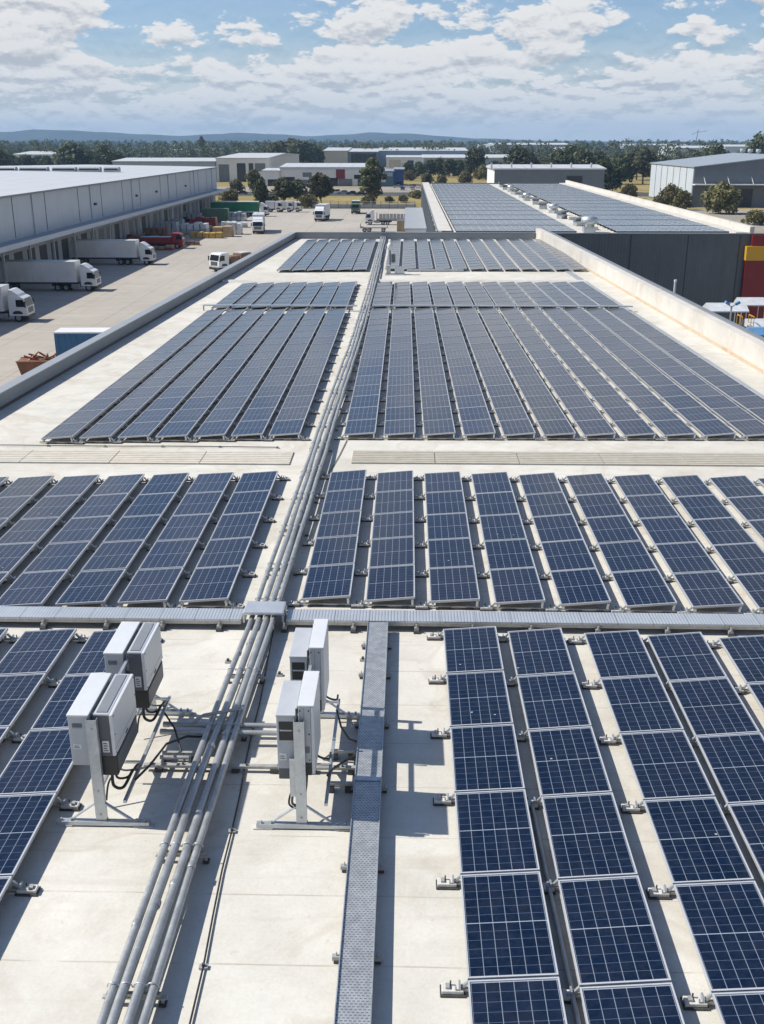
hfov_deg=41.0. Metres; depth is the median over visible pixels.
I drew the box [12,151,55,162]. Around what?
factory
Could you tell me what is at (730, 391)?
solar module
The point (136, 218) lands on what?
dock door
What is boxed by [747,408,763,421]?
solar module
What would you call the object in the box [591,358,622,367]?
solar module
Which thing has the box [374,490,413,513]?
solar module
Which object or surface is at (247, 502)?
solar module
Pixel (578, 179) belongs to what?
door
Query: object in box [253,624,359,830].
inverter stand
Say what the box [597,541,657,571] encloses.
solar module
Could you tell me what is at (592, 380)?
solar module
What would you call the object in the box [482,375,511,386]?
solar module
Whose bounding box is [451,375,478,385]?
solar module
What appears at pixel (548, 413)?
solar module
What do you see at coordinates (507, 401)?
solar module
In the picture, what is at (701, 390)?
solar module
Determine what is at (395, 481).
solar module
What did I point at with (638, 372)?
solar module
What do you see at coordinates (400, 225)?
tan container
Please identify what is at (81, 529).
solar module
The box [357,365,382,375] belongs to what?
solar module
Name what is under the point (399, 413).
solar module
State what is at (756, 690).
solar module
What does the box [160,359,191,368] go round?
solar module
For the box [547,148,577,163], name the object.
tree
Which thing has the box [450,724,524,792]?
solar module
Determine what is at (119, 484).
solar module
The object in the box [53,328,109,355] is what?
shipping container
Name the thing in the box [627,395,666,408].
solar module
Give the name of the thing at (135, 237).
pallet stack
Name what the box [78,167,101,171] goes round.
roof monitor
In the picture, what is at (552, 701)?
solar module
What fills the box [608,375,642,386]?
solar module
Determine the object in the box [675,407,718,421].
solar module
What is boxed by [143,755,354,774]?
strut channel
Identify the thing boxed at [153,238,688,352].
distant solar panels
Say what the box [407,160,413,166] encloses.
door
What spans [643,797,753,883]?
solar module
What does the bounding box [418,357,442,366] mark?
solar module
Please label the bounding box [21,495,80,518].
solar module
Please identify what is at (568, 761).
solar module
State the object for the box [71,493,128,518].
solar module
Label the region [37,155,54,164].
tree
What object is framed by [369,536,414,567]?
solar module
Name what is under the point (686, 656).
solar module
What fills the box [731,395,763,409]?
solar module
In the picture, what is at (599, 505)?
solar module
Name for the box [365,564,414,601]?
solar module
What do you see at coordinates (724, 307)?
white awning
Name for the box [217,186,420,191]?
parking
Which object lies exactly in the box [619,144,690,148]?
factory
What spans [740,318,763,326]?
white awning
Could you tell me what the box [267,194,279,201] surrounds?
bush
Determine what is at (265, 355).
solar module
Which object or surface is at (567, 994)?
panel rack
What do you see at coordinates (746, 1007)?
solar module
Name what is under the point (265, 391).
solar module
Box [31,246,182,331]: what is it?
bay marking
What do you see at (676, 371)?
solar module
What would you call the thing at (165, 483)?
solar module
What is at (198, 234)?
covered goods
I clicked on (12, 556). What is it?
solar module
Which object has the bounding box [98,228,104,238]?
dock door
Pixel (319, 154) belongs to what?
tree
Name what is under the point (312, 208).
ground
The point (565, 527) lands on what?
solar module
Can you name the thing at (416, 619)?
covered cable tray
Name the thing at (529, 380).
solar module
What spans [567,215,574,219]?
roof duct
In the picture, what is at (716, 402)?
solar module
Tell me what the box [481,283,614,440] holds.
panel rack
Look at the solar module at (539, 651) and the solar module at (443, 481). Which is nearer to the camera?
the solar module at (539, 651)
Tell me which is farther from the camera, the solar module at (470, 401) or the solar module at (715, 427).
the solar module at (470, 401)
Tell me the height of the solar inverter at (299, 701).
1.473 m
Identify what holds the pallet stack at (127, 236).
on the yard at (124, 292)
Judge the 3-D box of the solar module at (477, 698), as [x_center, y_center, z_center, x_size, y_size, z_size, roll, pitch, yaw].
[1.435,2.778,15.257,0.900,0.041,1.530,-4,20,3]
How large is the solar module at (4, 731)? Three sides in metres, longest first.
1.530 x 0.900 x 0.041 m
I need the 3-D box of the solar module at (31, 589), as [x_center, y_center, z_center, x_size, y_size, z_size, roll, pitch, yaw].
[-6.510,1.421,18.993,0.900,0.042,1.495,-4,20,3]
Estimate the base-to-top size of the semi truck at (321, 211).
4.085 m
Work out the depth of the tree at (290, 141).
783.42 m
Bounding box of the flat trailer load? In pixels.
[150,245,173,250]
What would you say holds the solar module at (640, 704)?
on the panel rack at (701, 1002)
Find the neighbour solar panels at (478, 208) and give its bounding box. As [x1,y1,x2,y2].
[432,184,728,232]
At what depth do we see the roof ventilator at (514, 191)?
163.40 m
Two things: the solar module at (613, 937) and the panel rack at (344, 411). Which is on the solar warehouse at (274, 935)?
the panel rack at (344, 411)
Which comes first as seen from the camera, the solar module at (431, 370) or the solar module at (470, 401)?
the solar module at (470, 401)
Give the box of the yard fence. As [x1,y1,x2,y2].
[312,201,415,208]
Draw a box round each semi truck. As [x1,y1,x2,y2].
[0,260,101,290]
[0,284,35,321]
[70,239,156,264]
[210,201,269,215]
[251,212,264,233]
[313,203,329,220]
[365,209,404,224]
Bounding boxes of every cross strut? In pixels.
[162,751,195,761]
[326,781,352,792]
[333,749,355,759]
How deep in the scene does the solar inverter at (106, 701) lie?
12.56 m
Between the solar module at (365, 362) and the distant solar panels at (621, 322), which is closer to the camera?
the solar module at (365, 362)
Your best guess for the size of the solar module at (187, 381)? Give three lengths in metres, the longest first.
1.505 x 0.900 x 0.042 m
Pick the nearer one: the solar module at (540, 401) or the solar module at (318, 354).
the solar module at (540, 401)
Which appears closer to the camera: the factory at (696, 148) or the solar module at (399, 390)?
the solar module at (399, 390)
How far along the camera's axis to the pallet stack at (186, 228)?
231.07 m
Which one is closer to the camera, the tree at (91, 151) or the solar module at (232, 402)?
the solar module at (232, 402)
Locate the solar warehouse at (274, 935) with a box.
[0,227,763,1023]
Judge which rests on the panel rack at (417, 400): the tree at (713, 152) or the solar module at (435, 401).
the solar module at (435, 401)
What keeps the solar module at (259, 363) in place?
on the panel rack at (224, 439)
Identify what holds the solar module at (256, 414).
on the panel rack at (271, 425)
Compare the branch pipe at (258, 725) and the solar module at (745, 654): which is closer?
the branch pipe at (258, 725)
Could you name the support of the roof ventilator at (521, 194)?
on the neighbour warehouse at (702, 269)
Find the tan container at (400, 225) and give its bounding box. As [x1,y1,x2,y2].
[397,220,404,231]
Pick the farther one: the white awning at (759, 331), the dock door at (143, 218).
the dock door at (143, 218)
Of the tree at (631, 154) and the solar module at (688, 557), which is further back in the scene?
the tree at (631, 154)
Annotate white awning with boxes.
[702,303,748,327]
[734,297,763,324]
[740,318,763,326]
[746,327,763,335]
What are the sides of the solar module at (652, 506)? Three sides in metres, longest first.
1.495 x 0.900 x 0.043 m
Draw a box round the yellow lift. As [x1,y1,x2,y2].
[736,314,754,326]
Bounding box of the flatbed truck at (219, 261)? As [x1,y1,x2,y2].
[208,251,250,270]
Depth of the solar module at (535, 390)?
33.96 m
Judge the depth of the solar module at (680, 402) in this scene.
32.49 m
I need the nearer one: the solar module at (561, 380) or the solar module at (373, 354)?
the solar module at (561, 380)
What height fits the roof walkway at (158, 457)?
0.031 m
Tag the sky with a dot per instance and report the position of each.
(544, 70)
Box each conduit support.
[102,981,167,1007]
[156,842,210,863]
[205,722,246,740]
[227,667,265,683]
[265,562,297,575]
[279,523,308,535]
[291,492,317,502]
[301,465,325,474]
[309,442,332,451]
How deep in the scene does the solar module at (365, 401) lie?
32.58 m
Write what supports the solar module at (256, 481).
on the panel rack at (245, 574)
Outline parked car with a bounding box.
[239,190,247,193]
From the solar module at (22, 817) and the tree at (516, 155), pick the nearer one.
the solar module at (22, 817)
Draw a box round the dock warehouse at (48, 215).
[0,165,228,284]
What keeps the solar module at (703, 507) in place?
on the panel rack at (729, 579)
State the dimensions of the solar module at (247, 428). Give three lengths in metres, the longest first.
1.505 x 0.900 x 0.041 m
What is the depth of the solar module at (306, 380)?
35.42 m
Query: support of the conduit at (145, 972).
on the conduit support at (205, 856)
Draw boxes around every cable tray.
[0,601,763,636]
[332,622,391,1023]
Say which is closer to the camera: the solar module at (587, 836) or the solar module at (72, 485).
the solar module at (587, 836)
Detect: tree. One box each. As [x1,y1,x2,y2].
[0,148,11,165]
[5,153,15,165]
[12,159,22,165]
[16,153,35,165]
[33,155,41,164]
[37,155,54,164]
[53,142,90,164]
[79,150,93,164]
[88,150,95,164]
[90,143,115,164]
[112,150,126,159]
[198,136,204,151]
[244,169,263,192]
[253,179,270,205]
[265,142,284,152]
[271,177,295,200]
[277,141,288,152]
[285,138,298,147]
[286,139,318,162]
[286,179,308,200]
[305,172,333,200]
[309,142,324,162]
[358,157,386,203]
[402,162,411,172]
[411,161,424,176]
[424,159,436,175]
[434,157,443,174]
[441,158,457,175]
[451,158,464,176]
[464,147,487,177]
[466,164,471,174]
[489,160,502,163]
[502,145,534,163]
[528,150,534,158]
[531,156,541,163]
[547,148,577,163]
[561,143,578,163]
[574,148,593,163]
[588,150,609,163]
[595,157,616,189]
[608,153,635,181]
[610,163,623,190]
[626,148,642,179]
[631,146,661,183]
[659,153,669,160]
[689,151,702,157]
[704,143,726,154]
[704,150,718,155]
[745,131,763,153]
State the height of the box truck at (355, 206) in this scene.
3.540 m
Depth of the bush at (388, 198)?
351.57 m
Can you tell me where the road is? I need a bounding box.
[215,192,648,195]
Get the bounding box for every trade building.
[261,168,280,185]
[279,163,365,185]
[379,169,394,186]
[393,167,404,185]
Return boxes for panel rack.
[0,477,103,584]
[0,478,59,528]
[0,479,12,486]
[0,632,19,642]
[0,633,89,743]
[6,637,162,895]
[39,477,148,606]
[40,284,256,443]
[57,476,194,606]
[81,284,273,443]
[115,475,239,607]
[117,284,289,442]
[155,284,306,442]
[176,474,289,608]
[194,283,323,441]
[229,283,339,440]
[270,283,360,440]
[287,473,366,606]
[334,285,388,439]
[350,474,415,608]
[374,283,414,439]
[410,284,454,439]
[413,475,480,609]
[427,631,564,997]
[428,284,494,439]
[445,283,534,439]
[461,476,544,611]
[465,287,574,440]
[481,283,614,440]
[497,633,677,1003]
[502,288,655,440]
[509,476,610,611]
[536,304,695,440]
[541,290,735,440]
[558,476,676,612]
[567,635,714,1010]
[577,304,763,440]
[602,307,761,420]
[606,477,742,613]
[642,637,763,898]
[655,478,763,613]
[704,479,763,550]
[707,639,757,703]
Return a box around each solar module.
[0,475,53,497]
[0,476,8,484]
[0,495,32,518]
[0,517,59,543]
[0,518,8,527]
[0,542,36,572]
[0,570,67,605]
[0,572,9,583]
[0,628,7,639]
[0,628,76,674]
[0,673,45,727]
[0,727,9,742]
[0,728,72,794]
[0,793,56,876]
[0,876,11,900]
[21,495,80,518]
[22,541,90,572]
[30,674,89,729]
[41,422,88,439]
[44,475,99,496]
[49,516,110,543]
[55,569,125,605]
[60,409,104,423]
[65,630,115,675]
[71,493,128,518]
[76,397,118,411]
[79,422,125,438]
[81,540,144,571]
[91,474,144,495]
[93,387,131,398]
[96,409,138,423]
[103,515,161,542]
[106,377,143,388]
[111,397,151,410]
[117,567,183,603]
[118,421,161,437]
[119,368,154,378]
[122,492,176,516]
[125,386,162,398]
[131,359,164,369]
[133,408,173,422]
[138,376,173,387]
[138,539,198,569]
[139,472,188,494]
[142,352,173,360]
[146,397,184,409]
[150,367,182,377]
[155,421,197,437]
[156,514,211,540]
[157,386,193,398]
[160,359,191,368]
[168,376,203,387]
[169,351,200,360]
[169,408,207,421]
[172,491,223,515]
[179,367,211,377]
[179,565,240,602]
[180,396,216,409]
[186,472,233,493]
[188,359,219,368]
[190,386,224,397]
[193,420,233,437]
[196,537,251,567]
[197,351,226,359]
[200,376,232,386]
[204,407,241,421]
[208,367,239,377]
[210,512,261,539]
[213,396,249,409]
[217,358,246,367]
[222,385,255,397]
[222,490,270,514]
[224,351,252,359]
[231,375,262,386]
[231,420,269,436]
[233,471,277,492]
[238,366,268,376]
[240,407,275,421]
[245,358,273,367]
[248,395,281,408]
[251,350,278,359]
[255,385,286,396]
[261,375,291,386]
[267,366,296,376]
[269,419,304,435]
[273,358,300,367]
[275,407,309,420]
[278,350,304,358]
[281,395,313,408]
[287,384,317,396]
[292,375,321,385]
[296,366,324,376]
[301,357,327,367]
[301,563,354,600]
[305,350,330,358]
[309,535,357,566]
[316,511,360,537]
[321,489,363,513]
[327,469,366,491]
[344,419,376,435]
[347,406,377,420]
[350,395,379,407]
[352,384,380,395]
[355,375,381,385]
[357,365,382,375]
[359,357,383,366]
[360,350,384,358]
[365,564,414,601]
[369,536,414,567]
[371,511,413,538]
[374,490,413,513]
[376,470,413,491]
[384,419,414,435]
[385,406,414,420]
[386,384,413,396]
[386,395,413,407]
[387,375,413,385]
[388,366,412,375]
[389,350,412,358]
[389,357,412,366]
[417,349,440,358]
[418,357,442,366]
[419,366,444,375]
[419,374,445,385]
[420,384,447,396]
[421,395,449,407]
[422,406,452,420]
[423,419,455,435]
[424,471,462,492]
[425,491,466,514]
[426,513,469,539]
[427,538,474,567]
[429,566,479,602]
[443,626,503,673]
[445,350,469,358]
[446,671,512,726]
[447,357,472,367]
[449,365,475,376]
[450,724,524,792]
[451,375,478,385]
[453,384,482,396]
[455,395,486,407]
[455,789,539,874]
[458,406,490,420]
[460,871,558,979]
[461,419,495,435]
[468,977,566,1023]
[471,472,512,493]
[473,350,498,358]
[475,357,502,367]
[475,491,518,515]
[479,366,506,376]
[479,514,526,540]
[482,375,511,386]
[484,539,534,569]
[486,384,516,396]
[489,567,544,604]
[490,395,522,408]
[494,406,528,421]
[499,419,535,435]
[500,350,527,358]
[504,358,532,367]
[508,628,574,675]
[509,366,538,376]
[513,375,544,385]
[517,672,591,729]
[518,385,551,396]
[518,472,562,494]
[524,395,558,408]
[525,492,572,516]
[528,350,555,358]
[528,726,611,796]
[530,407,566,421]
[532,514,583,541]
[533,357,562,367]
[537,419,575,435]
[539,366,569,376]
[540,539,595,570]
[541,792,637,879]
[545,375,576,385]
[550,568,610,606]
[551,384,585,396]
[555,350,584,359]
[558,875,670,986]
[559,395,594,408]
[562,357,592,367]
[566,406,604,421]
[566,473,612,495]
[569,366,600,376]
[575,419,615,435]
[575,493,625,517]
[576,375,609,386]
[580,982,684,1023]
[583,350,613,359]
[584,384,619,397]
[584,630,657,678]
[585,515,640,543]
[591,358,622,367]
[593,395,630,408]
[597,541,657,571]
[599,366,632,376]
[600,675,683,732]
[603,406,642,421]
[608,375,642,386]
[611,350,641,359]
[611,569,676,607]
[613,419,655,436]
[613,474,663,496]
[617,384,654,396]
[619,357,652,368]
[619,730,714,799]
[625,494,679,518]
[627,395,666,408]
[629,366,663,377]
[638,350,671,359]
[639,375,675,386]
[639,407,680,421]
[639,516,697,543]
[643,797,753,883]
[647,632,726,680]
[648,358,682,368]
[650,384,688,397]
[651,419,695,435]
[655,542,719,573]
[659,366,694,376]
[661,475,713,496]
[662,395,703,409]
[666,350,699,359]
[669,677,759,735]
[670,375,708,386]
[673,571,743,608]
[673,881,763,992]
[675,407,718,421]
[676,494,733,519]
[677,357,712,368]
[683,385,722,397]
[689,366,726,377]
[689,419,735,436]
[693,517,755,544]
[695,732,763,803]
[696,395,739,409]
[702,375,740,387]
[709,475,763,497]
[711,407,756,421]
[712,543,763,574]
[712,991,763,1023]
[716,384,757,397]
[718,635,763,683]
[727,419,763,436]
[727,495,763,520]
[728,802,763,880]
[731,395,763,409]
[734,573,763,609]
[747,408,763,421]
[747,520,763,540]
[747,683,763,712]
[757,478,763,485]
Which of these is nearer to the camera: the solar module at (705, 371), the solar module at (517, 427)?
the solar module at (517, 427)
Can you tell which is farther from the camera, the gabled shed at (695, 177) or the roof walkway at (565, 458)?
the gabled shed at (695, 177)
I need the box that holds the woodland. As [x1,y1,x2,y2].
[0,138,752,160]
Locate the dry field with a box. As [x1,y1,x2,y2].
[215,168,763,208]
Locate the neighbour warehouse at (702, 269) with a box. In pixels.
[421,180,763,336]
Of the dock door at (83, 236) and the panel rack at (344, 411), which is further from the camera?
the dock door at (83, 236)
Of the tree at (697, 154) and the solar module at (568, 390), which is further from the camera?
the tree at (697, 154)
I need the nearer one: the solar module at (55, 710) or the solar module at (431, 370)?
the solar module at (55, 710)
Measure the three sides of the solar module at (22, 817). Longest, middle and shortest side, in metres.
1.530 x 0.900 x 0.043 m
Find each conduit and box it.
[96,236,381,1023]
[106,236,382,1023]
[122,236,384,1023]
[138,236,385,1023]
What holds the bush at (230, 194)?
on the dry field
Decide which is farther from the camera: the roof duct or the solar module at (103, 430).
the roof duct
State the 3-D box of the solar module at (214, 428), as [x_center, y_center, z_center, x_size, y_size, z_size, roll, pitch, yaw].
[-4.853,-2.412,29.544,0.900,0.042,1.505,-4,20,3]
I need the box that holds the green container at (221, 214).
[200,208,229,221]
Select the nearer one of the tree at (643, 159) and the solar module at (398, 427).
the solar module at (398, 427)
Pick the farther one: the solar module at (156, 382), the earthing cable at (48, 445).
the solar module at (156, 382)
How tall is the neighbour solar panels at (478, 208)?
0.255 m
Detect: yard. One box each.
[0,209,404,385]
[686,209,763,232]
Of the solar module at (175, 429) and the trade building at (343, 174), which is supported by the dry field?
the trade building at (343, 174)
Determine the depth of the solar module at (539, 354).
39.74 m
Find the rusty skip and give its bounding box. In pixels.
[15,351,56,374]
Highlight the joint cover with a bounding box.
[222,279,587,282]
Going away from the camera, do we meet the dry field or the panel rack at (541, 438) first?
the panel rack at (541, 438)
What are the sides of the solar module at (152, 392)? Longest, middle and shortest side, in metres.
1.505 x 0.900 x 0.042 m
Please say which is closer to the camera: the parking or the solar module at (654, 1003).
the solar module at (654, 1003)
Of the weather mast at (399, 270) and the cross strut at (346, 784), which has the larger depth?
the weather mast at (399, 270)
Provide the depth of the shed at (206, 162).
525.82 m
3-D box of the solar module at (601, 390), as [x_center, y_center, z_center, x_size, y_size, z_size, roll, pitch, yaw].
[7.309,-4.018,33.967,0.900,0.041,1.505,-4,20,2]
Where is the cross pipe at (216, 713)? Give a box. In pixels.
[190,707,243,725]
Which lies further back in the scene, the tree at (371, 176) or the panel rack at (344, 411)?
the tree at (371, 176)
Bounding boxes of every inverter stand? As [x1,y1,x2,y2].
[53,621,194,827]
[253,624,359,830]
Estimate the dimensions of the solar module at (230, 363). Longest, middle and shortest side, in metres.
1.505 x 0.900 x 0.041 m
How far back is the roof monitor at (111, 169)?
242.70 m
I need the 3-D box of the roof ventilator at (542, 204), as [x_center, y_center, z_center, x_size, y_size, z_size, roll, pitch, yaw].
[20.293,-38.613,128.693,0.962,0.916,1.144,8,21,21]
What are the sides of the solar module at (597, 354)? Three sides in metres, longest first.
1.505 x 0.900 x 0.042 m
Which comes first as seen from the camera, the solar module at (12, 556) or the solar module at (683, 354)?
the solar module at (12, 556)
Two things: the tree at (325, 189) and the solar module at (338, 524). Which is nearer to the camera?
the solar module at (338, 524)
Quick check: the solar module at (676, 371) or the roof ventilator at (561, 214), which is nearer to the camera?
the solar module at (676, 371)
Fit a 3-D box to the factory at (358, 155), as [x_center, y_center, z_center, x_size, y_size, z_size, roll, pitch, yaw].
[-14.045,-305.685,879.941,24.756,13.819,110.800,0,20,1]
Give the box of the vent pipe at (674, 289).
[673,280,676,292]
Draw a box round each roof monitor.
[0,167,17,170]
[19,167,49,170]
[52,167,77,171]
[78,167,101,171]
[103,167,120,171]
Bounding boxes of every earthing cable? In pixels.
[0,444,278,448]
[189,630,273,1023]
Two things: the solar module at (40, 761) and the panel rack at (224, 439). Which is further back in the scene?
the panel rack at (224, 439)
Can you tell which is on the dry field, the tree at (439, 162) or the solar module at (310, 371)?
the tree at (439, 162)
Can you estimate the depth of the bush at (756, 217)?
256.82 m
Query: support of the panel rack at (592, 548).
on the solar warehouse at (274, 935)
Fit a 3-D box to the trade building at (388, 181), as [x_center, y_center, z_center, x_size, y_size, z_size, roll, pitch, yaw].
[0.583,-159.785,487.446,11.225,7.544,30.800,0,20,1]
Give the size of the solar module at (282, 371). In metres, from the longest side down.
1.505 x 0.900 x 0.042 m
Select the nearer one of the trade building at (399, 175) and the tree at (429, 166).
the trade building at (399, 175)
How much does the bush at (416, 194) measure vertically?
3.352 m
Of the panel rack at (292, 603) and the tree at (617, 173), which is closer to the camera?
the panel rack at (292, 603)
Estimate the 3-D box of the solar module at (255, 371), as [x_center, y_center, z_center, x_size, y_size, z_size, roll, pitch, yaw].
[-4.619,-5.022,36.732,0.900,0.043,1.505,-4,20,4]
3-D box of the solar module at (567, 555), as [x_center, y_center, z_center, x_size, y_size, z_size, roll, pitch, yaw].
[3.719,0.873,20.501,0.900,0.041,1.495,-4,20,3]
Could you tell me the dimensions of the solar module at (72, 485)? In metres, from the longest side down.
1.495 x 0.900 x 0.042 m
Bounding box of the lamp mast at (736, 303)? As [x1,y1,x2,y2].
[724,301,740,320]
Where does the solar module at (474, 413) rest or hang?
on the panel rack at (451, 400)
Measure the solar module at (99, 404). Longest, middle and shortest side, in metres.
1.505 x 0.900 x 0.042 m
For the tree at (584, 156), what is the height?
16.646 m
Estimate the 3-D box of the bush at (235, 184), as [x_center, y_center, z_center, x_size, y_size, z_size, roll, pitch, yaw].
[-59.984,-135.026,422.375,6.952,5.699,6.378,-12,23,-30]
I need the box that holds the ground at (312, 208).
[132,145,612,208]
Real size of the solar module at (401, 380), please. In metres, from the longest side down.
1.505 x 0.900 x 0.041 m
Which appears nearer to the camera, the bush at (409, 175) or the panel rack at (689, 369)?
the panel rack at (689, 369)
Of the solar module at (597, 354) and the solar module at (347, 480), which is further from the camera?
the solar module at (597, 354)
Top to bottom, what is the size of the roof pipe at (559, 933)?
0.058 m
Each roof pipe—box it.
[407,269,463,270]
[530,804,580,1023]
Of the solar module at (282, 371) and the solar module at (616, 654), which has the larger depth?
the solar module at (282, 371)
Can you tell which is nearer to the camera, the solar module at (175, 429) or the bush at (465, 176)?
the solar module at (175, 429)
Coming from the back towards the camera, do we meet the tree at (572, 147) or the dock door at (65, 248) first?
the tree at (572, 147)
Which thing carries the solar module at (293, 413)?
on the panel rack at (316, 400)
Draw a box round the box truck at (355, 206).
[350,200,360,213]
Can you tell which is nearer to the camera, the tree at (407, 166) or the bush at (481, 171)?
the bush at (481, 171)
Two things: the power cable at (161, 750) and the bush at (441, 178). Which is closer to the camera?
the power cable at (161, 750)
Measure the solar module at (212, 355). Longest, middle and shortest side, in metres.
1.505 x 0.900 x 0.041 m
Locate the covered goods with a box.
[190,231,222,237]
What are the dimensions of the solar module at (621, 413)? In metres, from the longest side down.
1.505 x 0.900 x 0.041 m
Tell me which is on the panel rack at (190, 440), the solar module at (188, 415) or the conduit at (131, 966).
the solar module at (188, 415)
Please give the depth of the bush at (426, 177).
503.53 m
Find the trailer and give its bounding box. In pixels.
[360,223,387,231]
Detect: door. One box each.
[14,251,22,259]
[27,247,35,259]
[39,244,47,259]
[51,241,58,259]
[61,238,69,259]
[81,233,86,238]
[90,230,95,238]
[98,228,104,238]
[107,226,112,238]
[114,223,119,238]
[121,221,126,238]
[128,219,133,233]
[135,218,139,234]
[141,216,145,232]
[153,213,156,227]
[164,210,167,221]
[174,207,177,217]
[219,164,229,181]
[237,163,245,181]
[268,179,274,185]
[320,178,337,185]
[338,179,351,185]
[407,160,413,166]
[567,176,581,183]
[704,189,752,206]
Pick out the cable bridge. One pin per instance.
(541, 306)
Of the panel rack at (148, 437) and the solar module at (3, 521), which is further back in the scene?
the panel rack at (148, 437)
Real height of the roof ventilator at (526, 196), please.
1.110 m
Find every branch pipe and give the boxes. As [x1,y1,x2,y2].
[160,729,204,734]
[163,721,206,727]
[231,730,276,735]
[233,723,275,727]
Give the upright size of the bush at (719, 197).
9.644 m
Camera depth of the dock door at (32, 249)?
156.23 m
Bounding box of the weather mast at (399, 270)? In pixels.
[385,243,404,274]
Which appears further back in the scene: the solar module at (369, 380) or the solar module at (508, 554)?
the solar module at (369, 380)
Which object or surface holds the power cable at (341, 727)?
attached to the cable tray at (355, 958)
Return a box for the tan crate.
[213,225,233,236]
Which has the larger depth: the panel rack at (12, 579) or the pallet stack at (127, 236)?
the pallet stack at (127, 236)
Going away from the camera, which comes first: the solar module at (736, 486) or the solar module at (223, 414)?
the solar module at (736, 486)
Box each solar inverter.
[66,673,141,799]
[103,622,167,729]
[275,671,330,808]
[289,619,338,711]
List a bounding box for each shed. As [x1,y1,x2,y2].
[111,158,216,178]
[216,153,299,181]
[486,163,606,188]
[648,149,763,206]
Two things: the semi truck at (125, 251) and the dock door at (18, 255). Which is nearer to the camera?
the dock door at (18, 255)
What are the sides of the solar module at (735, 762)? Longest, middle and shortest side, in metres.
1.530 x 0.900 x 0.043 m
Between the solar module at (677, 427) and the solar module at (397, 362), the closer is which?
the solar module at (677, 427)
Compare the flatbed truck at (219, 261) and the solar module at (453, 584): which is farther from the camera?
the flatbed truck at (219, 261)
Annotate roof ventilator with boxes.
[507,185,513,191]
[510,188,518,194]
[518,191,526,197]
[523,193,530,200]
[532,197,539,204]
[538,201,547,208]
[548,203,558,213]
[555,210,568,218]
[572,216,583,225]
[581,216,597,232]
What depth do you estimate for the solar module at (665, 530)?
21.79 m
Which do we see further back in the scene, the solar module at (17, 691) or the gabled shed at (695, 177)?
the gabled shed at (695, 177)
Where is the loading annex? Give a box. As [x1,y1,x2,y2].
[404,208,426,231]
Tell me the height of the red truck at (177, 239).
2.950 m
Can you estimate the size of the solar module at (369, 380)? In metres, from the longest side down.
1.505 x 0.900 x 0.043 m
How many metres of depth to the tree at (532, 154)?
569.34 m
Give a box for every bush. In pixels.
[217,187,238,200]
[229,178,245,190]
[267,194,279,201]
[298,193,319,207]
[360,194,376,203]
[384,196,394,200]
[398,194,407,202]
[404,170,416,180]
[411,190,420,198]
[420,172,434,182]
[434,174,447,182]
[457,170,472,182]
[472,164,486,179]
[620,183,637,196]
[653,195,666,203]
[659,183,681,206]
[672,189,692,208]
[699,181,742,213]
[740,209,763,224]
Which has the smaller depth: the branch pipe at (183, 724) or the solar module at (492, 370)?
the branch pipe at (183, 724)
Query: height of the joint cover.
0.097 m
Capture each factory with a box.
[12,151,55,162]
[323,147,351,162]
[348,148,379,162]
[378,148,467,165]
[386,155,422,168]
[422,154,507,167]
[486,143,572,152]
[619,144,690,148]
[658,146,708,156]
[723,145,748,152]
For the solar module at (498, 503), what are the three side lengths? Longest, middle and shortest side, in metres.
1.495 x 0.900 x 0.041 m
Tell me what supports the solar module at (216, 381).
on the panel rack at (190, 440)
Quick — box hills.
[0,129,739,144]
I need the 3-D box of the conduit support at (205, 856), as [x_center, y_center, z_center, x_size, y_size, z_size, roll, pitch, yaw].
[-2.341,3.993,12.015,0.640,0.278,0.080,0,20,1]
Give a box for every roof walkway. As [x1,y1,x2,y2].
[0,450,293,464]
[351,450,763,466]
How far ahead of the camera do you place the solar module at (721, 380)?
35.38 m
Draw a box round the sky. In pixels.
[0,0,763,141]
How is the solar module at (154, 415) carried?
on the panel rack at (148, 437)
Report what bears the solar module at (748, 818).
on the panel rack at (724, 809)
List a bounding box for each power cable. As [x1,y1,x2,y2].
[135,735,201,779]
[164,712,185,762]
[326,755,355,776]
[336,709,356,742]
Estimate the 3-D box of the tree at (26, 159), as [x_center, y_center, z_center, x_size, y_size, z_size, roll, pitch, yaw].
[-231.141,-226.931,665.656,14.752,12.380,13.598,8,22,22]
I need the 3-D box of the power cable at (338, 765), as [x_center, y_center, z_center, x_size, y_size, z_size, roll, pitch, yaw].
[-0.572,3.319,13.421,0.120,0.328,0.962,7,21,19]
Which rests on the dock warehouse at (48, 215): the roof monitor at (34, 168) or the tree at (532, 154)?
the roof monitor at (34, 168)
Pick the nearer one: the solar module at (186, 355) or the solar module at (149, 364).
the solar module at (149, 364)
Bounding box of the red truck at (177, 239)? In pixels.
[140,232,185,248]
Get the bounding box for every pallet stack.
[126,234,141,238]
[129,235,164,245]
[145,227,170,235]
[155,221,179,234]
[166,218,183,222]
[179,222,209,234]
[183,211,201,223]
[185,241,199,244]
[190,216,217,226]
[226,222,242,234]
[229,211,246,220]
[231,221,247,227]
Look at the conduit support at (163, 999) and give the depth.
10.01 m
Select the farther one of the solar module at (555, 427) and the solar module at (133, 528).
the solar module at (555, 427)
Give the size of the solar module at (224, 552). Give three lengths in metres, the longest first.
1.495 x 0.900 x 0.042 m
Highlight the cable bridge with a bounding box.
[203,304,632,311]
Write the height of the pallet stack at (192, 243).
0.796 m
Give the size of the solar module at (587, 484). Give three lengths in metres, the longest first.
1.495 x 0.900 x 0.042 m
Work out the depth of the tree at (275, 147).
702.47 m
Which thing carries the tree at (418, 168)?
on the dry field
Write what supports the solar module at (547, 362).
on the panel rack at (581, 438)

